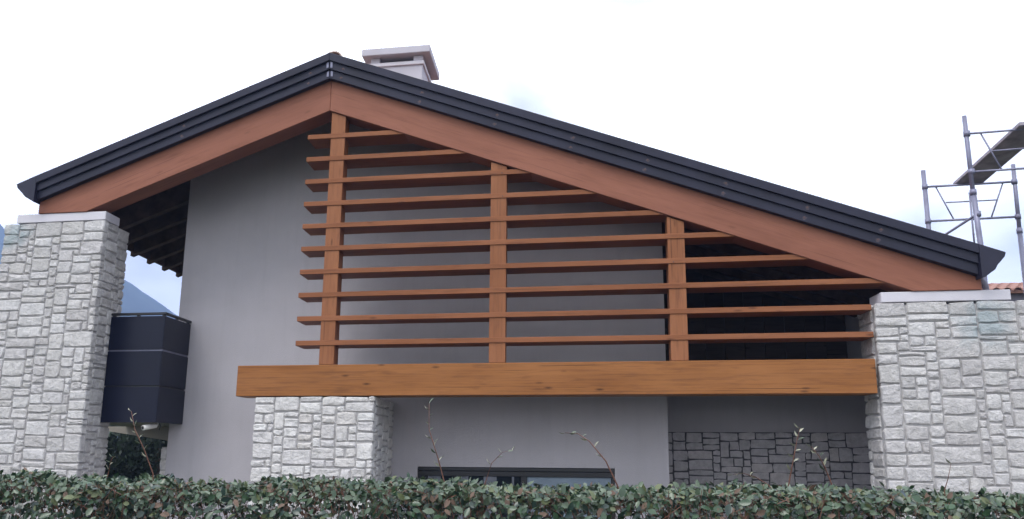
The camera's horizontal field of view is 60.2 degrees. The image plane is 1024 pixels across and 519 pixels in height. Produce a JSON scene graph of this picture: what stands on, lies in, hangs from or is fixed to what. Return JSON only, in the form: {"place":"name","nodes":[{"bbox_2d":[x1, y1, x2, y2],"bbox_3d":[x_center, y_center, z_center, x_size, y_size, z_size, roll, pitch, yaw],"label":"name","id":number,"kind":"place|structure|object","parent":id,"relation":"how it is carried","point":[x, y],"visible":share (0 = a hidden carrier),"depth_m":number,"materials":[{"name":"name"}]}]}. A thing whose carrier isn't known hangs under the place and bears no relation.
{"place":"outdoors","nodes":[
{"label":"outdoors","id":0,"kind":"place"},
{"bbox_2d":[0,224,176,437],"bbox_3d":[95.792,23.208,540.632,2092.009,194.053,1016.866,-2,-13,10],"label":"mountain","id":1,"kind":"structure","parent":0,"point":[135,299],"depth_m":675.33,"materials":[{"name":"blue"}]},
{"bbox_2d":[0,45,1023,518],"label":"house","id":2,"kind":"structure","parent":0,"point":[372,255],"depth_m":11.12,"materials":[{"name":"paint"}]},
{"bbox_2d":[141,423,160,429],"bbox_3d":[-4.636,2.136,11.329,0.086,0.116,0.240,-10,-16,39],"label":"security camera","id":3,"kind":"object","parent":2,"relation":"attached to","point":[149,426],"visible":0.88,"depth_m":11.29,"materials":[{"name":"white plastic"}]},
{"bbox_2d":[418,467,614,518],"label":"window","id":4,"kind":"structure","parent":2,"relation":"in","point":[545,476],"depth_m":11.07,"materials":[{"name":"black glass"}]},
{"bbox_2d":[0,0,1023,315],"label":"sky","id":5,"kind":"structure","parent":0,"point":[847,102],"materials":[{"name":"white"}]},
{"bbox_2d":[988,282,1023,300],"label":"neighbour house","id":6,"kind":"structure","parent":0,"point":[1017,291],"depth_m":18.83,"materials":[{"name":"tile"}]},
{"bbox_3d":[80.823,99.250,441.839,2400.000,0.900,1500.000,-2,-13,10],"label":"ground","id":7,"kind":"structure","parent":0,"visible":0},
{"bbox_2d":[106,425,160,513],"bbox_3d":[-8.566,5.253,19.306,3.695,3.961,3.520,-2,-13,10],"label":"evergreen tree","id":8,"kind":"object","parent":7,"relation":"on","point":[131,476],"visible":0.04,"depth_m":17.86,"materials":[{"name":"green plant"}]},
{"bbox_2d":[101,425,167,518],"bbox_3d":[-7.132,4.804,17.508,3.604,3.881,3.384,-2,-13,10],"label":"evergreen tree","id":9,"kind":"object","parent":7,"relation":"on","point":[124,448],"visible":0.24,"depth_m":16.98,"materials":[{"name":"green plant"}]},
{"bbox_2d":[0,398,1023,518],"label":"hedge","id":10,"kind":"object","parent":7,"relation":"on","point":[598,500],"visible":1,"depth_m":4.14,"materials":[{"name":"green plant"}]},
{"bbox_2d":[921,115,1023,288],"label":"scaffolding","id":11,"kind":"object","parent":7,"relation":"on","point":[1004,150],"visible":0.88,"depth_m":12.57,"materials":[{"name":"silver metal"}]}
]}

